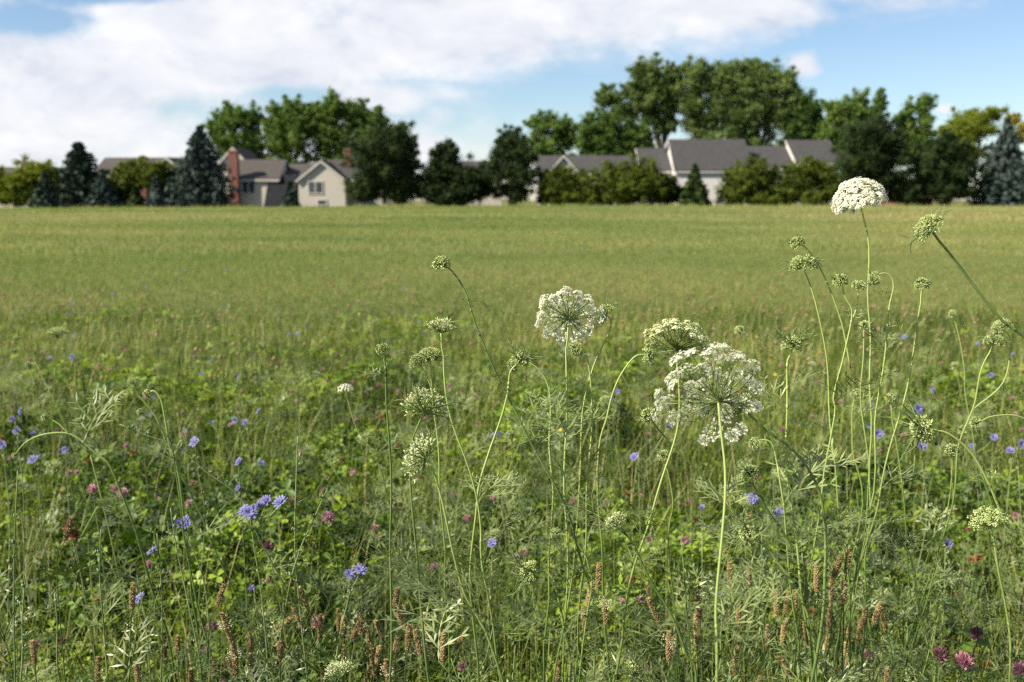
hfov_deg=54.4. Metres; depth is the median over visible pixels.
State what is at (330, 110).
cottonwood
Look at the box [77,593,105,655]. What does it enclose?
clover
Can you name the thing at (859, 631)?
plantain
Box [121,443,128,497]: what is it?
clover
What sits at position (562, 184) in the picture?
shrub
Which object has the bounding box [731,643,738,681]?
plantain
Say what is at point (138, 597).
chicory plant
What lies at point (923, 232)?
wild carrot
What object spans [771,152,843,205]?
shrub
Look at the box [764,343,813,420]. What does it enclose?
wild carrot
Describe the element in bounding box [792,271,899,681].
wild carrot
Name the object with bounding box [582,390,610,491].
wild carrot
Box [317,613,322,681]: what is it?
plantain
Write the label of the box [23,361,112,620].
wild carrot
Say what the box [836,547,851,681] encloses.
plantain
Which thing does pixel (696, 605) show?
wild carrot
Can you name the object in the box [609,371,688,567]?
wild carrot
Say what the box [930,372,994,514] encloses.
chicory plant
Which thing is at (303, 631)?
chicory plant
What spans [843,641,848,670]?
plantain
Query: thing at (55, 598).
chicory plant
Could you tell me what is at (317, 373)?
wild carrot
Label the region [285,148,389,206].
house
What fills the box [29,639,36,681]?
plantain
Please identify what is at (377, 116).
cottonwood
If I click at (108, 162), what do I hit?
house
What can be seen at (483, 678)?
wild carrot
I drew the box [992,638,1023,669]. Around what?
wild carrot
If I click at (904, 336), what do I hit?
chicory plant
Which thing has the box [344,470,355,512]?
clover
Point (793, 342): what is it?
wild carrot
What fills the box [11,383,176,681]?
wild carrot
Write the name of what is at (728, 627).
plantain
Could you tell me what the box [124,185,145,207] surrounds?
spruce
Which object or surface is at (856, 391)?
wild carrot
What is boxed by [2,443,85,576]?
wild carrot
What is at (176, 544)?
chicory plant
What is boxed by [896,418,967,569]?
wild carrot
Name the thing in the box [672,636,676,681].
plantain
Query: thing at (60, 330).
wild carrot
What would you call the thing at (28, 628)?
wild carrot
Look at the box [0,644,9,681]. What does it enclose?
plantain
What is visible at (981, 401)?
wild carrot
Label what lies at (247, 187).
window
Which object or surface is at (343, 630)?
plantain
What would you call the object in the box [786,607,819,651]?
clover
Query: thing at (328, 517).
clover
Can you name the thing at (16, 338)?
wild carrot
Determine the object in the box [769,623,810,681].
wild carrot
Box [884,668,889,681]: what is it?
plantain
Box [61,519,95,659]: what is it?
clover
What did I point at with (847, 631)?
plantain
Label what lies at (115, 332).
wild carrot
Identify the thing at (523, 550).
clover
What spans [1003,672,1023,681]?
wild carrot
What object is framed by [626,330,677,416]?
wild carrot
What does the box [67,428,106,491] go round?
wild carrot
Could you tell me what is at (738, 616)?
plantain
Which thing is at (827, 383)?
wild carrot
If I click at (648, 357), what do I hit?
wild carrot
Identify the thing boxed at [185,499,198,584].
clover
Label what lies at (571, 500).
clover
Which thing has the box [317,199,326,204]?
window
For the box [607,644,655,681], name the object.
wild carrot
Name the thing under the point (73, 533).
clover
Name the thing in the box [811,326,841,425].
wild carrot
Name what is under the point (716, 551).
wild carrot
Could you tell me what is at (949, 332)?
wild carrot
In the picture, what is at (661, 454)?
wild carrot
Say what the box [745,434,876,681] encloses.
wild carrot
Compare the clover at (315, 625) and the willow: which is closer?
the clover at (315, 625)
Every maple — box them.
[568,104,655,154]
[770,86,827,144]
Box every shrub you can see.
[0,165,33,207]
[11,153,63,203]
[105,169,130,205]
[144,163,182,205]
[474,161,491,204]
[534,172,549,205]
[535,164,601,205]
[583,153,680,205]
[660,170,684,205]
[713,154,789,205]
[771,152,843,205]
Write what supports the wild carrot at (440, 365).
on the field
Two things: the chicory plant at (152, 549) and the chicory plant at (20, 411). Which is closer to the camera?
the chicory plant at (152, 549)
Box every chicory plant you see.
[0,440,12,641]
[5,471,19,681]
[8,415,26,622]
[13,574,33,681]
[18,408,35,554]
[27,454,58,633]
[47,353,74,483]
[51,593,60,681]
[61,446,76,628]
[66,302,78,354]
[88,529,108,677]
[119,424,331,681]
[135,278,146,346]
[135,592,151,681]
[146,533,170,681]
[149,395,165,454]
[165,508,202,681]
[174,514,210,681]
[188,436,207,663]
[209,420,240,474]
[231,408,265,559]
[234,374,244,493]
[234,457,250,680]
[237,495,286,681]
[248,585,264,681]
[257,460,264,484]
[268,488,327,681]
[287,324,305,402]
[291,436,307,681]
[332,563,366,681]
[484,538,497,681]
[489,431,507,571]
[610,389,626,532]
[629,423,670,661]
[697,504,706,669]
[738,492,782,678]
[864,429,884,678]
[867,403,876,482]
[893,334,908,472]
[897,403,930,673]
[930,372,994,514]
[933,538,952,677]
[968,434,997,609]
[975,342,1014,467]
[1006,439,1023,557]
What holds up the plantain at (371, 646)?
on the field
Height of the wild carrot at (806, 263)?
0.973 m
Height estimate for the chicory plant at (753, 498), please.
0.549 m
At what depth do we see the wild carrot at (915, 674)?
1.16 m
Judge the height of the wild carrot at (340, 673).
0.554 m
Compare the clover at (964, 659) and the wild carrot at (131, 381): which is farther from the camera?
the wild carrot at (131, 381)
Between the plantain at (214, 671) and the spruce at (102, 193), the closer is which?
the plantain at (214, 671)
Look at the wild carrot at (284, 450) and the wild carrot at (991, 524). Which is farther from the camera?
the wild carrot at (284, 450)
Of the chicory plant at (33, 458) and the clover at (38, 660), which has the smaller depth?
the clover at (38, 660)
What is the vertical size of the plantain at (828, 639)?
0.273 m
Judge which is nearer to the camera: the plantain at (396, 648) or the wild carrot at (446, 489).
the plantain at (396, 648)
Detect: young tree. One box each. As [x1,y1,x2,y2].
[111,155,174,193]
[1003,111,1023,143]
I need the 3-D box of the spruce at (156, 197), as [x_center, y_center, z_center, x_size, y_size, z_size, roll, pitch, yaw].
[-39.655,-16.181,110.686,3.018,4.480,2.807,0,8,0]
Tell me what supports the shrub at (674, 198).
on the field
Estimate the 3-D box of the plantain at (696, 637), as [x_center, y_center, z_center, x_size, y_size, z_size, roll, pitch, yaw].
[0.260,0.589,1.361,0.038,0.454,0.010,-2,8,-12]
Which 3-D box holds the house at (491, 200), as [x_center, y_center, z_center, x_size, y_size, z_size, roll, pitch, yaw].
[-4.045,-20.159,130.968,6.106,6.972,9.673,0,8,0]
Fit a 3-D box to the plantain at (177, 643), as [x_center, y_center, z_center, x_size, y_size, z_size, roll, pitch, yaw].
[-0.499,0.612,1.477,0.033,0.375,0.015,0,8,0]
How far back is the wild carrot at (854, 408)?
2.50 m
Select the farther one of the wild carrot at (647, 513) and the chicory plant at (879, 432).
the chicory plant at (879, 432)
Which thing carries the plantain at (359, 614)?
on the field
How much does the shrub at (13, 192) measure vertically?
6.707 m
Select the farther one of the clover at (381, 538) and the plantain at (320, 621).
the clover at (381, 538)
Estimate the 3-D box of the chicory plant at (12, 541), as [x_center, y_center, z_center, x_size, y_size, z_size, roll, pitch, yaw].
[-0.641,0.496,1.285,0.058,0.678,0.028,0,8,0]
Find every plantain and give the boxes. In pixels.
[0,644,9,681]
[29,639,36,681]
[56,516,72,681]
[94,656,101,681]
[128,582,135,681]
[133,661,141,681]
[163,644,168,681]
[174,634,180,681]
[187,667,194,681]
[208,583,225,678]
[210,659,216,680]
[218,612,246,681]
[225,657,235,679]
[227,642,241,680]
[246,631,252,651]
[247,652,257,681]
[248,614,294,652]
[271,629,304,679]
[276,641,283,681]
[291,604,320,681]
[298,586,320,680]
[298,613,305,680]
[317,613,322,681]
[335,608,340,681]
[336,618,362,681]
[340,615,346,679]
[341,644,346,680]
[357,609,365,681]
[363,665,371,681]
[365,625,381,681]
[369,654,377,681]
[373,619,395,681]
[373,645,381,681]
[380,658,394,681]
[388,586,399,665]
[392,637,398,665]
[396,608,413,681]
[402,604,407,662]
[404,623,411,681]
[413,628,426,681]
[420,614,425,680]
[425,626,430,674]
[438,628,468,681]
[440,629,446,681]
[555,660,560,681]
[579,582,594,681]
[580,606,587,680]
[593,562,602,679]
[597,596,612,671]
[644,583,649,680]
[645,596,676,681]
[661,631,675,681]
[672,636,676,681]
[693,614,699,681]
[694,589,703,681]
[714,574,727,677]
[723,561,732,681]
[726,601,732,658]
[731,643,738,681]
[736,604,741,681]
[739,568,751,681]
[764,624,770,680]
[773,589,778,681]
[773,591,789,679]
[777,620,787,681]
[781,658,791,681]
[792,589,797,661]
[802,621,808,649]
[813,562,819,647]
[817,555,842,664]
[823,634,829,657]
[824,575,835,681]
[825,604,832,678]
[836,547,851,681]
[840,580,847,676]
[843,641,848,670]
[846,622,852,642]
[854,617,862,680]
[861,601,883,681]
[861,605,868,679]
[880,606,892,681]
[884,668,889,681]
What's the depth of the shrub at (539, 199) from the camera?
113.44 m
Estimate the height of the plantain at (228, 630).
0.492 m
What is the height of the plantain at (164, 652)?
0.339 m
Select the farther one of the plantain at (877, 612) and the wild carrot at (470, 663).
the wild carrot at (470, 663)
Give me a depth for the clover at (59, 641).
1.73 m
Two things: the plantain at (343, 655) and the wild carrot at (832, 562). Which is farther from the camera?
the wild carrot at (832, 562)
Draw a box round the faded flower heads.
[0,259,1023,384]
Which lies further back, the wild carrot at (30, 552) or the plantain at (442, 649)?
the wild carrot at (30, 552)
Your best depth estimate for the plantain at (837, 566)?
1.25 m
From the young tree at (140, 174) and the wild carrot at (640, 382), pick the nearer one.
the wild carrot at (640, 382)
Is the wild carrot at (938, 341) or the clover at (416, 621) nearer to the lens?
the clover at (416, 621)
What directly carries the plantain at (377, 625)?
on the field
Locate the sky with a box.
[0,0,1023,200]
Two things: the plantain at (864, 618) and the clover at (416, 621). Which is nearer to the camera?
the plantain at (864, 618)
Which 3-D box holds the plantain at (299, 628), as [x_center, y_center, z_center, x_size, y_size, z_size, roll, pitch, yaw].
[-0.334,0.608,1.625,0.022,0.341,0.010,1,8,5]
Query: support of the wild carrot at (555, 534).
on the field
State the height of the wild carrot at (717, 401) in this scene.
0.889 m
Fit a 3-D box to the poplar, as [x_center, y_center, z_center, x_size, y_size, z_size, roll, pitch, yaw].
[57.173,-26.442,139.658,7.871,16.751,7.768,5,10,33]
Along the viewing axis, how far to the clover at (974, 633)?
1.22 m
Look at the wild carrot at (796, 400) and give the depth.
3.09 m
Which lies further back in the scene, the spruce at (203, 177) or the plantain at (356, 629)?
the spruce at (203, 177)
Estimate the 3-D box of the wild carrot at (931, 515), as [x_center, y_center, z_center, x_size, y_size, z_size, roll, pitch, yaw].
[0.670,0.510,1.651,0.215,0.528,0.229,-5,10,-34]
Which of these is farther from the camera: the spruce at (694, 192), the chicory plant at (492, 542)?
the spruce at (694, 192)
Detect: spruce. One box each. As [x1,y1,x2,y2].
[25,172,62,207]
[51,142,98,207]
[82,168,123,207]
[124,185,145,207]
[144,175,165,207]
[162,125,240,207]
[281,180,298,206]
[675,163,712,205]
[963,116,1023,205]
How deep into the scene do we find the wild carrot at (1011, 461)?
2.21 m
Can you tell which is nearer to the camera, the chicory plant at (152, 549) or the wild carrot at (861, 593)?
the chicory plant at (152, 549)
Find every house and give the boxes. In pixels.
[0,161,63,207]
[95,156,185,205]
[217,147,298,206]
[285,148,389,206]
[459,161,501,205]
[534,148,671,205]
[665,139,751,205]
[747,146,792,205]
[783,140,837,205]
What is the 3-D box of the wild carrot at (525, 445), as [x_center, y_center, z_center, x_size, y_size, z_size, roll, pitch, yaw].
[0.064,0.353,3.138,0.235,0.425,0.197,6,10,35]
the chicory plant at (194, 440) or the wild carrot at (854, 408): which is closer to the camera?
the chicory plant at (194, 440)
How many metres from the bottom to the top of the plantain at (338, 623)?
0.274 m
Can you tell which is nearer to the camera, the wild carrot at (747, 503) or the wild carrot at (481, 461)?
the wild carrot at (747, 503)
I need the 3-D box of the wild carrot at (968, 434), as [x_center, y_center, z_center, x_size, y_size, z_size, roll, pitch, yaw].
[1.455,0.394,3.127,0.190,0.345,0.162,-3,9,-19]
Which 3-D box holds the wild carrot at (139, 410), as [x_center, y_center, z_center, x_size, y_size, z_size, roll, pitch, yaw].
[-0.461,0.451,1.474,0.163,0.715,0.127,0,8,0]
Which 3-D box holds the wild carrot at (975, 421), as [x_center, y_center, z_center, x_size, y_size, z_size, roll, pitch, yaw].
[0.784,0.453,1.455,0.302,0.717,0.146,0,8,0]
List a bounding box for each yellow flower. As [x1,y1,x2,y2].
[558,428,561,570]
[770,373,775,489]
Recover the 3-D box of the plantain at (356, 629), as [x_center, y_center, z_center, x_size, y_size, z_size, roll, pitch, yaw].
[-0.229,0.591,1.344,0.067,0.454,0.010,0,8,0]
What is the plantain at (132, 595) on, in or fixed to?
on the field
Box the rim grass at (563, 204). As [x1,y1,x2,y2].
[2,202,1019,208]
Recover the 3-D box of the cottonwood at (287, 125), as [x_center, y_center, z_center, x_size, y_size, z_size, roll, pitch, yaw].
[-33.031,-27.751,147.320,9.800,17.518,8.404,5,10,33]
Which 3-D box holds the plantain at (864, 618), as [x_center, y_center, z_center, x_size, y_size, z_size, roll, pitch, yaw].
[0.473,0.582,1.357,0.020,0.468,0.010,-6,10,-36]
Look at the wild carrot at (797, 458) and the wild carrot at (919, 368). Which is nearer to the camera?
the wild carrot at (797, 458)
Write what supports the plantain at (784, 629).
on the field
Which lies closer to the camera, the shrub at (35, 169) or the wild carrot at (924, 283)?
the wild carrot at (924, 283)
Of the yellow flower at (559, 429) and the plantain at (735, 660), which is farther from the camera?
the yellow flower at (559, 429)
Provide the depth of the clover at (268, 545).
1.57 m
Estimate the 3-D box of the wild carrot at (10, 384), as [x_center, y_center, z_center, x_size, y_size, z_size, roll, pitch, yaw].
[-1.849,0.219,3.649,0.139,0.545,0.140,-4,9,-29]
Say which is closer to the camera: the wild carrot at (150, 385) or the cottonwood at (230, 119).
the wild carrot at (150, 385)
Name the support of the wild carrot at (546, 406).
on the field
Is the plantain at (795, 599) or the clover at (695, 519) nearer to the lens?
the plantain at (795, 599)
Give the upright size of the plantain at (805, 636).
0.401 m
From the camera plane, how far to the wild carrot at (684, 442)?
3.17 m
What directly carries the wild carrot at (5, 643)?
on the field
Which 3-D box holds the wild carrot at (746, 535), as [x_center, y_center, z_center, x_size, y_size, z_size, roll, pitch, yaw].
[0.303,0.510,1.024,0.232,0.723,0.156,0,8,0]
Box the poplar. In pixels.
[894,91,940,175]
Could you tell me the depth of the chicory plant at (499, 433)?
2.26 m
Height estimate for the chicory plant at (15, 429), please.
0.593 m
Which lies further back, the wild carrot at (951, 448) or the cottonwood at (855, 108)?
the cottonwood at (855, 108)
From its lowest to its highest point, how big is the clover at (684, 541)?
0.306 m
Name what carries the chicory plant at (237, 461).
on the field
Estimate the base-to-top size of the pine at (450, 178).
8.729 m
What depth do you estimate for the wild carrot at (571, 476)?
2.31 m
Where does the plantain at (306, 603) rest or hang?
on the field
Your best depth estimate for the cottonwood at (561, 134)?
145.99 m
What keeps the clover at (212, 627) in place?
on the field
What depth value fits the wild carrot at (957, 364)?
2.95 m
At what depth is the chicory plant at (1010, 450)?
1.95 m
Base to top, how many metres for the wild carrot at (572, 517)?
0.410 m
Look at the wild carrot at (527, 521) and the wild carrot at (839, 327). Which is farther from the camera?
the wild carrot at (839, 327)
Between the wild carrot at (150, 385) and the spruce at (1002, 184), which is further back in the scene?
the spruce at (1002, 184)
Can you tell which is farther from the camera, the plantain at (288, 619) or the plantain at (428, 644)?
the plantain at (428, 644)
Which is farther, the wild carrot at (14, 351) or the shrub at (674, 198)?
the shrub at (674, 198)
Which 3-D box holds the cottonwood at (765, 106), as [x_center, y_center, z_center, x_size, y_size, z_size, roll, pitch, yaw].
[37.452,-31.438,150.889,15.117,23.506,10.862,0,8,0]
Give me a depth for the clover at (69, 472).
2.77 m
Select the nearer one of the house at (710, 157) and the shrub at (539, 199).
the shrub at (539, 199)
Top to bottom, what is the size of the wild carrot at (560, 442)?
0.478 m
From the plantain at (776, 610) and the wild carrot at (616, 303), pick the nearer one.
the plantain at (776, 610)
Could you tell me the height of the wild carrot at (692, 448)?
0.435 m
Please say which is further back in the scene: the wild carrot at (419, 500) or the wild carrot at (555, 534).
the wild carrot at (419, 500)
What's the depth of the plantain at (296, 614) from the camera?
1.42 m
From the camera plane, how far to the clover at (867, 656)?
1.67 m
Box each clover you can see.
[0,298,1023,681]
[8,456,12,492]
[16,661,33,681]
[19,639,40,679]
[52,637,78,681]
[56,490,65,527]
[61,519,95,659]
[65,470,73,504]
[68,528,108,674]
[74,470,86,513]
[74,484,116,680]
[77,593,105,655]
[83,459,90,490]
[110,485,130,563]
[116,487,160,660]
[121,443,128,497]
[129,450,135,494]
[139,560,160,654]
[183,431,197,479]
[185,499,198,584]
[194,645,223,678]
[195,621,218,681]
[255,540,289,676]
[260,577,278,664]
[287,497,294,541]
[300,615,334,681]
[317,510,350,675]
[330,457,345,544]
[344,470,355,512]
[366,533,382,579]
[371,524,395,612]
[378,414,383,450]
[394,441,401,485]
[401,612,421,677]
[429,563,442,592]
[457,661,476,681]
[462,515,473,548]
[498,553,519,644]
[514,549,537,591]
[520,584,531,600]
[570,497,585,564]
[609,598,636,646]
[616,490,629,576]
[618,576,642,663]
[620,595,654,646]
[644,535,662,581]
[664,536,694,637]
[681,499,690,520]
[687,516,700,550]
[718,566,747,648]
[766,655,790,681]
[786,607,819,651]
[801,561,814,597]
[853,649,874,678]
[903,484,921,534]
[950,555,984,647]
[953,650,980,681]
[958,527,982,575]
[961,554,982,641]
[962,626,989,681]
[971,661,992,681]
[1011,660,1023,681]
[1012,512,1021,594]
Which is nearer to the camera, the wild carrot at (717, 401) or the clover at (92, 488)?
the wild carrot at (717, 401)
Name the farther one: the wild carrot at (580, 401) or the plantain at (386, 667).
the wild carrot at (580, 401)
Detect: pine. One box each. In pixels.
[338,113,426,205]
[411,136,485,205]
[479,123,547,205]
[824,104,926,205]
[901,126,991,205]
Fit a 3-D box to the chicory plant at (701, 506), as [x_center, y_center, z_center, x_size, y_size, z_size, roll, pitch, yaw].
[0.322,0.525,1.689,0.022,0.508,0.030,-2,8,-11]
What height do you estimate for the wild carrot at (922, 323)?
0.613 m
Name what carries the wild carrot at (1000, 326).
on the field
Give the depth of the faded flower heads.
7.30 m
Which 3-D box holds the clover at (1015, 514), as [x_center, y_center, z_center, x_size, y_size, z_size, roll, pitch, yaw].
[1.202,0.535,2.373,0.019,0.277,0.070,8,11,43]
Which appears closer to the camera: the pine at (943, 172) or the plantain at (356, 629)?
the plantain at (356, 629)
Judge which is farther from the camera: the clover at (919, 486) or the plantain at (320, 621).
the clover at (919, 486)
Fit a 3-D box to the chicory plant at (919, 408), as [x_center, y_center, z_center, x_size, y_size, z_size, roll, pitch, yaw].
[0.799,0.428,1.973,0.053,0.622,0.040,-5,10,-33]
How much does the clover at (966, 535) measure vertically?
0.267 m
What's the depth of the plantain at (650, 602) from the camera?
1.26 m
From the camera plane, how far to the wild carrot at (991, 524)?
0.98 m
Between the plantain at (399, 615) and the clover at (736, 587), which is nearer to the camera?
the plantain at (399, 615)
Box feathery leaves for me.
[0,300,1023,681]
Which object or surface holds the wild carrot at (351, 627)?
on the field
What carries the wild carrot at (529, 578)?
on the field
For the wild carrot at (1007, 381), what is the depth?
3.42 m
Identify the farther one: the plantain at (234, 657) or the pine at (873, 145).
the pine at (873, 145)
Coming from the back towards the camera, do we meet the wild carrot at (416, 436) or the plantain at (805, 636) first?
the wild carrot at (416, 436)
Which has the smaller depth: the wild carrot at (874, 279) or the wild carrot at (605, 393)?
the wild carrot at (874, 279)
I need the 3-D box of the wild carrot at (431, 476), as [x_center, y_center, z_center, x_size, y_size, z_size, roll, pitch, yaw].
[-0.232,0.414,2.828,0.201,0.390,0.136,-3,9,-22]
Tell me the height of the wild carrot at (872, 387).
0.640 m
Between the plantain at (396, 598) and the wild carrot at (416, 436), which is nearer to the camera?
the plantain at (396, 598)
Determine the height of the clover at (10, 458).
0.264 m
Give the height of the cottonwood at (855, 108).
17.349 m
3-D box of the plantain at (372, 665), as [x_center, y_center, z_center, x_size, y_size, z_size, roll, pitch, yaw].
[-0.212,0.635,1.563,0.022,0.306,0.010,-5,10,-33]
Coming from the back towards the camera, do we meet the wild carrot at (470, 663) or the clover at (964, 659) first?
the wild carrot at (470, 663)
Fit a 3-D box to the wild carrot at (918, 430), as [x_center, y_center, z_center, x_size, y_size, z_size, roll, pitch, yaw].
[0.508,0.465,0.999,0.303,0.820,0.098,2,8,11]
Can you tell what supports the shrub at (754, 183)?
on the field
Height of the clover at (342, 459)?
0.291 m
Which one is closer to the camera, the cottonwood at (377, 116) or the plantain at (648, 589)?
the plantain at (648, 589)
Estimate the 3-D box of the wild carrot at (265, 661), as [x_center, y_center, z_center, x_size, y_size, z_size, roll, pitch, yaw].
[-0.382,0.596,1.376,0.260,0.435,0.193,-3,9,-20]
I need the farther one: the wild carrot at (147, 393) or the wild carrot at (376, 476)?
the wild carrot at (376, 476)
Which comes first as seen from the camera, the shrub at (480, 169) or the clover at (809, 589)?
the clover at (809, 589)
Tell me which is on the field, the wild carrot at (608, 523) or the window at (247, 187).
the wild carrot at (608, 523)
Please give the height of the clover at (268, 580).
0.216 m
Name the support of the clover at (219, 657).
on the field
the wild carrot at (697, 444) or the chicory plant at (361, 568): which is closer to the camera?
the chicory plant at (361, 568)
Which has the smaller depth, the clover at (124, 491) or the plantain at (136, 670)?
the plantain at (136, 670)
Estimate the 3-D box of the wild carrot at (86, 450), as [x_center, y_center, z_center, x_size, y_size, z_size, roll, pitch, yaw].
[-0.656,0.467,1.686,0.247,0.604,0.143,2,8,17]
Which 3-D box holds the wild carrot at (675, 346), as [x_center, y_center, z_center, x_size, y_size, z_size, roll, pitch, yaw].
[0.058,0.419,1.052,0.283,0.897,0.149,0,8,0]
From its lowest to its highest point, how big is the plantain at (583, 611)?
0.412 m
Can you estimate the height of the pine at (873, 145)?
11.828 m
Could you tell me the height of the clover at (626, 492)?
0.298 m
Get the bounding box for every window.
[241,181,255,193]
[308,181,323,193]
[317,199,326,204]
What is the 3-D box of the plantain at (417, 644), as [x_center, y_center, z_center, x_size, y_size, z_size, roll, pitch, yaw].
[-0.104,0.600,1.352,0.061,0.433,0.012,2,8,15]
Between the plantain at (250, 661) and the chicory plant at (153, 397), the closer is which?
the plantain at (250, 661)
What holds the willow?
on the field
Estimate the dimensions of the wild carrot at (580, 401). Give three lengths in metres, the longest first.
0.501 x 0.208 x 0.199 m
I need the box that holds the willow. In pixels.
[934,104,1011,201]
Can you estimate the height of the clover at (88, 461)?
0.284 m
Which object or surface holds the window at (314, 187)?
in the house at (319, 185)
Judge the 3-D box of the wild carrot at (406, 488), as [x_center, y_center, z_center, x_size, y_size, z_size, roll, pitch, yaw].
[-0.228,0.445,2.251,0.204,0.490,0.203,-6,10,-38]
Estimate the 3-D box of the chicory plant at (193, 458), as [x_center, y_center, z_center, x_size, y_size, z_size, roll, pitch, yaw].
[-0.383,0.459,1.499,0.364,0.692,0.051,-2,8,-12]
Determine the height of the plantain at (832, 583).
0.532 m
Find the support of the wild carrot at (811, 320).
on the field
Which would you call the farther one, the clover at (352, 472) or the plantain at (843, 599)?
the clover at (352, 472)
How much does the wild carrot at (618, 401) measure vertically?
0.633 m
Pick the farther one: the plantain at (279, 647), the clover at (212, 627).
the clover at (212, 627)
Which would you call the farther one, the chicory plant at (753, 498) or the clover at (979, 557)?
the clover at (979, 557)
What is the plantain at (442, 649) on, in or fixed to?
on the field
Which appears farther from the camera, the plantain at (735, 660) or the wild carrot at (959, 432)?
the wild carrot at (959, 432)
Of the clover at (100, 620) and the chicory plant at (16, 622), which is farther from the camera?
the clover at (100, 620)
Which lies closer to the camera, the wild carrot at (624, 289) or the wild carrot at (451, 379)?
the wild carrot at (451, 379)
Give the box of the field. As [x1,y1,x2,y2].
[0,201,1023,681]
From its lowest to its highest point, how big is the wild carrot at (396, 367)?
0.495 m
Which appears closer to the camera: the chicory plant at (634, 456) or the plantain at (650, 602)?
the plantain at (650, 602)
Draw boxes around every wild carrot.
[0,355,25,449]
[0,530,54,577]
[0,561,60,681]
[0,566,78,681]
[0,610,101,681]
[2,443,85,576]
[4,348,47,479]
[8,327,69,571]
[9,335,66,450]
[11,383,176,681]
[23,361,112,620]
[29,504,111,679]
[61,354,100,514]
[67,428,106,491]
[74,434,185,663]
[78,548,187,681]
[90,532,173,671]
[113,331,157,414]
[123,376,298,681]
[135,389,232,681]
[136,408,248,681]
[146,381,230,587]
[155,318,175,377]
[167,315,196,414]
[206,605,278,681]
[229,583,304,681]
[244,631,303,681]
[258,369,345,556]
[287,377,321,524]
[294,370,320,464]
[317,657,362,681]
[320,449,425,613]
[322,532,408,681]
[322,577,398,681]
[337,383,446,681]
[343,435,420,563]
[351,424,407,524]
[356,329,413,681]
[361,381,465,681]
[371,424,448,612]
[375,424,577,681]
[388,344,437,438]
[395,425,457,518]
[397,345,450,679]
[400,360,453,517]
[400,459,486,665]
[405,496,469,590]
[411,317,526,681]
[411,647,492,681]
[412,315,452,390]
[418,598,515,681]
[427,255,611,681]
[429,349,505,509]
[431,487,473,625]
[432,432,497,555]
[433,485,491,559]
[438,337,549,681]
[443,376,474,487]
[452,482,541,679]
[452,573,489,680]
[467,631,536,681]
[470,456,550,604]
[471,362,490,463]
[472,397,556,651]
[477,295,618,681]
[486,528,543,680]
[503,337,584,509]
[503,359,618,681]
[503,428,541,609]
[504,387,548,484]
[504,545,630,681]
[505,413,581,549]
[506,380,578,510]
[518,286,669,681]
[527,387,589,524]
[533,373,569,475]
[540,395,609,572]
[542,482,589,628]
[548,526,644,681]
[558,347,654,675]
[558,486,791,681]
[569,342,592,681]
[571,371,630,489]
[580,371,618,436]
[581,326,646,465]
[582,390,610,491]
[586,394,629,556]
[600,302,623,388]
[604,448,713,681]
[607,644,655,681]
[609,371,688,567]
[612,318,710,681]
[614,342,799,681]
[619,286,660,393]
[619,353,653,431]
[622,351,665,429]
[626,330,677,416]
[633,516,740,681]
[635,401,782,680]
[642,508,723,676]
[651,492,758,681]
[658,383,713,488]
[670,392,730,494]
[677,535,767,681]
[688,356,726,519]
[701,506,876,681]
[711,369,747,443]
[719,317,839,681]
[722,457,823,673]
[726,390,886,681]
[730,441,813,596]
[732,326,814,642]
[736,454,793,594]
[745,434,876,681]
[751,428,855,614]
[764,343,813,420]
[764,467,802,530]
[764,490,899,681]
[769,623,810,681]
[772,318,815,425]
[775,233,887,681]
[778,405,858,525]
[782,360,818,474]
[788,375,841,498]
[791,387,864,675]
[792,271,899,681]
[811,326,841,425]
[811,353,853,426]
[811,542,926,681]
[818,275,934,679]
[818,520,945,681]
[820,176,905,681]
[824,319,905,492]
[829,491,975,681]
[833,269,909,679]
[837,584,931,681]
[840,360,891,452]
[841,320,907,681]
[844,321,925,448]
[848,404,879,530]
[862,516,938,681]
[869,562,972,681]
[872,309,1020,681]
[873,391,951,679]
[878,335,906,416]
[879,401,1023,545]
[882,331,950,412]
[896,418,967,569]
[897,442,975,681]
[899,205,1023,393]
[899,327,950,455]
[904,491,991,670]
[904,616,943,681]
[917,340,944,410]
[930,310,1019,680]
[935,361,989,475]
[943,414,1023,681]
[943,576,1023,681]
[945,315,990,418]
[946,352,1008,459]
[951,412,1001,475]
[966,414,1023,611]
[967,504,1011,681]
[971,357,1023,456]
[989,458,1023,625]
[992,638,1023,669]
[997,575,1023,649]
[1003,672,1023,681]
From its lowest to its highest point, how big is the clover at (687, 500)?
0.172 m
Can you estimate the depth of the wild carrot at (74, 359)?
2.99 m
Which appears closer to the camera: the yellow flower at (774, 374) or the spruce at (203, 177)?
the yellow flower at (774, 374)
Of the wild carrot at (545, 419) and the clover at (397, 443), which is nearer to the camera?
the clover at (397, 443)
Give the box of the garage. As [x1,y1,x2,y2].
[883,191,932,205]
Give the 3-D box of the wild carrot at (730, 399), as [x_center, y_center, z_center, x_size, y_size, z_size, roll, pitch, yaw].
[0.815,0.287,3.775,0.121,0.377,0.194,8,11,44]
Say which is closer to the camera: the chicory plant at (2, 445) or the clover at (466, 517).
the chicory plant at (2, 445)
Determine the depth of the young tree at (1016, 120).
136.73 m
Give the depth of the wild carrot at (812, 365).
2.96 m
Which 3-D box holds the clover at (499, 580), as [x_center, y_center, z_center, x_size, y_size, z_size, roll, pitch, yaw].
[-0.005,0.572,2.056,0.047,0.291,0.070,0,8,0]
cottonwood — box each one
[198,100,265,162]
[257,93,323,163]
[299,85,373,163]
[353,104,417,155]
[522,108,579,164]
[590,52,683,147]
[666,53,744,138]
[714,54,806,145]
[812,86,893,155]
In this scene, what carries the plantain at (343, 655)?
on the field

